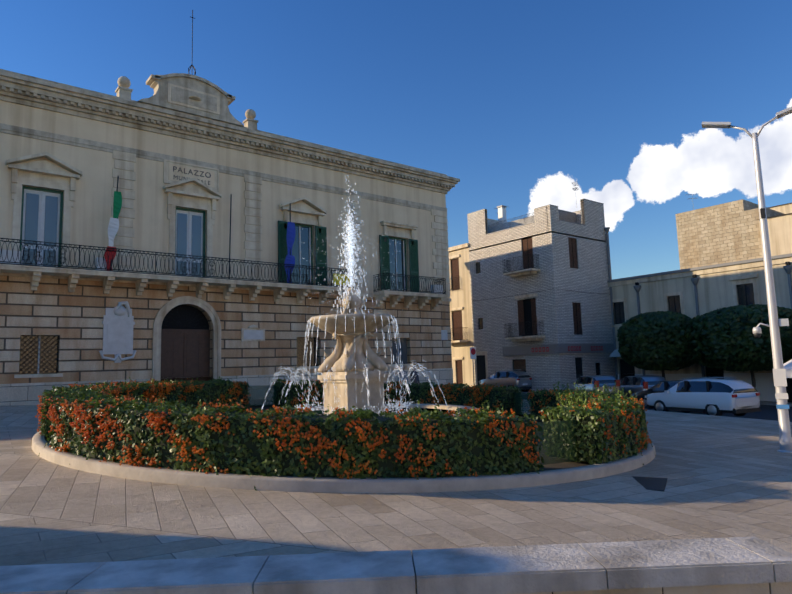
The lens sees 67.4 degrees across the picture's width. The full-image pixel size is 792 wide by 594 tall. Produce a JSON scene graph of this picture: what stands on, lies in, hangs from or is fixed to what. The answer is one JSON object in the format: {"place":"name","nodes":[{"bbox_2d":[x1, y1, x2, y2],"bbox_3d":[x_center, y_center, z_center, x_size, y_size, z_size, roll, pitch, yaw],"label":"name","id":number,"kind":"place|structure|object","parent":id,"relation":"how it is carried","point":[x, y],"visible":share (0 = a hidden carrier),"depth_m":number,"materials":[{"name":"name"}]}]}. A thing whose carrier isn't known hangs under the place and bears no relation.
{"place":"outdoors","nodes":[
{"label":"outdoors","id":0,"kind":"place"},
{"bbox_2d":[0,399,791,565],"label":"piazza paving","id":1,"kind":"structure","parent":0,"point":[726,477],"depth_m":7.86,"materials":[{"name":"stone"}]},
{"bbox_2d":[32,404,655,492],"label":"planter kerb","id":2,"kind":"structure","parent":1,"relation":"on","point":[562,472],"depth_m":9.29,"materials":[{"name":"stone"}]},
{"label":"netting stakes","id":3,"kind":"object","parent":2,"relation":"on","visible":0},
{"bbox_2d":[248,385,577,464],"bbox_3d":[-1.159,3.147,16.399,10.845,1.313,10.845,-3,-7,10],"label":"hedge gap netting","id":4,"kind":"object","parent":3,"relation":"on","point":[516,401],"visible":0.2,"depth_m":10.98,"materials":[{"name":"green"}]},
{"bbox_2d":[35,376,655,490],"bbox_3d":[-1.189,3.039,16.410,15.101,1.987,15.026,3,-8,-38],"label":"hedge","id":5,"kind":"object","parent":1,"relation":"on","point":[615,403],"depth_m":9.74,"materials":[{"name":"green plant"}]},
{"bbox_2d":[284,287,475,415],"bbox_3d":[-1.196,1.901,16.543,6.880,4.380,6.880,3,-8,-38],"label":"fountain","id":6,"kind":"object","parent":1,"relation":"on","point":[350,390],"visible":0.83,"depth_m":16.16,"materials":[{"name":"stone"}]},
{"bbox_2d":[262,175,448,415],"bbox_3d":[-1.259,-0.177,16.780,5.105,7.016,5.228,3,-8,-38],"label":"fountain spray","id":7,"kind":"object","parent":6,"relation":"attached to","point":[350,246],"visible":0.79,"depth_m":16.68,"materials":[{"name":"liquid"}]},
{"bbox_2d":[632,476,666,490],"bbox_3d":[4.218,3.144,10.008,0.600,0.020,1.100,-5,-7,27],"label":"drain grate","id":8,"kind":"object","parent":1,"relation":"on","point":[653,483],"visible":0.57,"depth_m":10.02,"materials":[{"name":"grey metal"}]},
{"bbox_2d":[529,400,791,422],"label":"curb","id":9,"kind":"structure","parent":1,"relation":"on","point":[713,415],"depth_m":24.07,"materials":[{"name":"stone"}]},
{"bbox_2d":[701,106,791,452],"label":"lamp post","id":10,"kind":"object","parent":1,"relation":"on","point":[781,397],"visible":1,"depth_m":14.53,"materials":[{"name":"grey metal"}]},
{"bbox_2d":[783,359,791,377],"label":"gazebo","id":11,"kind":"object","parent":1,"relation":"on","point":[787,366],"depth_m":15.25,"materials":[{"name":"white"}]},
{"bbox_2d":[0,0,791,278],"label":"sky","id":12,"kind":"structure","parent":0,"point":[519,102],"materials":[{"name":"blue"}]},
{"bbox_2d":[521,394,791,421],"bbox_3d":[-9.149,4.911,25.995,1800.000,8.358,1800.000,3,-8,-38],"label":"ground","id":13,"kind":"structure","parent":0,"point":[768,412],"depth_m":27.63,"materials":[{"name":"grey asphalt"}]},
{"bbox_2d":[0,69,459,405],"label":"palazzo","id":14,"kind":"structure","parent":13,"relation":"on","point":[82,149],"depth_m":27.09,"materials":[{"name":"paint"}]},
{"bbox_2d":[173,166,210,177],"bbox_3d":[-9.334,-5.718,27.228,1.722,0.252,0.008,3,-8,-38],"label":"lettering","id":15,"kind":"object","parent":14,"relation":"attached to","point":[191,172],"visible":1,"depth_m":27.20,"materials":[{"name":"grey metal"}]},
{"bbox_2d":[104,191,294,282],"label":"flags","id":16,"kind":"object","parent":14,"relation":"attached to","point":[113,226],"visible":0.94,"depth_m":24.39,"materials":[{"name":"multicoloured fabric"}]},
{"bbox_2d":[110,176,290,282],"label":"flag poles","id":17,"kind":"object","parent":14,"relation":"on","point":[230,227],"visible":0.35,"depth_m":27.37,"materials":[{"name":"grey metal"}]},
{"bbox_2d":[0,239,445,374],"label":"wrought ironwork","id":18,"kind":"object","parent":14,"relation":"attached to","point":[181,262],"visible":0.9,"depth_m":25.53,"materials":[{"name":"black metal"}]},
{"bbox_2d":[0,10,445,293],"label":"palazzo rails","id":19,"kind":"object","parent":14,"relation":"attached to","point":[155,272],"visible":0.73,"depth_m":26.06,"materials":[{"name":"black metal"}]},
{"bbox_2d":[0,186,447,382],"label":"palazzo joinery","id":20,"kind":"object","parent":14,"relation":"attached to","point":[185,351],"visible":0.79,"depth_m":26.74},
{"bbox_2d":[0,536,791,593],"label":"front wall","id":21,"kind":"structure","parent":13,"relation":"on","point":[742,565],"depth_m":4.30,"materials":[{"name":"grey stone"}]},
{"bbox_2d":[479,370,531,391],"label":"car","id":22,"kind":"object","parent":13,"relation":"on","point":[522,380],"visible":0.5,"depth_m":41.16,"materials":[{"name":"silver metal"}]},
{"bbox_2d":[565,375,619,395],"bbox_3d":[12.102,5.589,36.796,2.060,1.460,3.922,-1,-7,-10],"label":"silver hatchback car","id":23,"kind":"object","parent":13,"relation":"on","point":[590,381],"visible":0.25,"depth_m":35.15,"materials":[{"name":"grey metal"}]},
{"bbox_2d":[447,198,791,402],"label":"buildings","id":24,"kind":"structure","parent":13,"relation":"on","point":[721,261],"depth_m":43.52,"materials":[{"name":"beige stone"}]},
{"bbox_2d":[449,210,580,339],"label":"railings","id":25,"kind":"object","parent":24,"relation":"on","point":[535,257],"visible":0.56,"depth_m":42.93,"materials":[{"name":"black metal"}]},
{"bbox_2d":[477,289,599,300],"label":"cables","id":26,"kind":"object","parent":24,"relation":"attached to","point":[539,291],"visible":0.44,"depth_m":43.09,"materials":[{"name":"black paint"}]},
{"bbox_2d":[495,182,697,213],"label":"aerials","id":27,"kind":"object","parent":24,"relation":"on","point":[578,189],"visible":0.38,"depth_m":47.07,"materials":[{"name":"silver metal"}]},
{"bbox_2d":[620,375,665,396],"bbox_3d":[14.755,5.566,36.331,2.100,1.520,4.042,-1,-7,-10],"label":"car","id":28,"kind":"object","parent":13,"relation":"on","point":[633,384],"visible":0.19,"depth_m":34.96,"materials":[{"name":"silver metal"}]},
{"bbox_2d":[519,391,791,406],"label":"sidewalks","id":29,"kind":"structure","parent":13,"relation":"on","point":[771,403],"depth_m":34.79,"materials":[{"name":"grey concrete"}]},
{"bbox_2d":[470,347,475,384],"bbox_3d":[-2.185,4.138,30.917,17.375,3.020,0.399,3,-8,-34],"label":"no parking sign","id":30,"kind":"object","parent":29,"relation":"on","point":[472,357],"visible":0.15,"depth_m":35.82,"materials":[{"name":"silver metal"}]},
{"bbox_2d":[617,311,702,379],"bbox_3d":[17.392,3.779,38.810,5.688,5.519,5.382,3,-8,-38],"label":"tree","id":31,"kind":"object","parent":29,"relation":"on","point":[630,340],"depth_m":37.25,"materials":[{"name":"green plant"}]},
{"bbox_2d":[676,304,791,387],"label":"tree","id":32,"kind":"object","parent":29,"relation":"on","point":[720,318],"depth_m":33.23,"materials":[{"name":"green plant"}]},
{"bbox_2d":[632,380,682,406],"bbox_3d":[14.095,4.887,29.750,2.160,1.450,4.322,1,-7,-24],"label":"black car","id":33,"kind":"object","parent":13,"relation":"on","point":[662,387],"visible":0.15,"depth_m":29.92,"materials":[{"name":"black metal"}]},
{"bbox_2d":[645,377,760,415],"bbox_3d":[13.328,4.376,26.138,2.210,1.667,4.412,2,-7,-26],"label":"car","id":34,"kind":"object","parent":13,"relation":"on","point":[715,396],"visible":0.96,"depth_m":24.84,"materials":[{"name":"white metal"}]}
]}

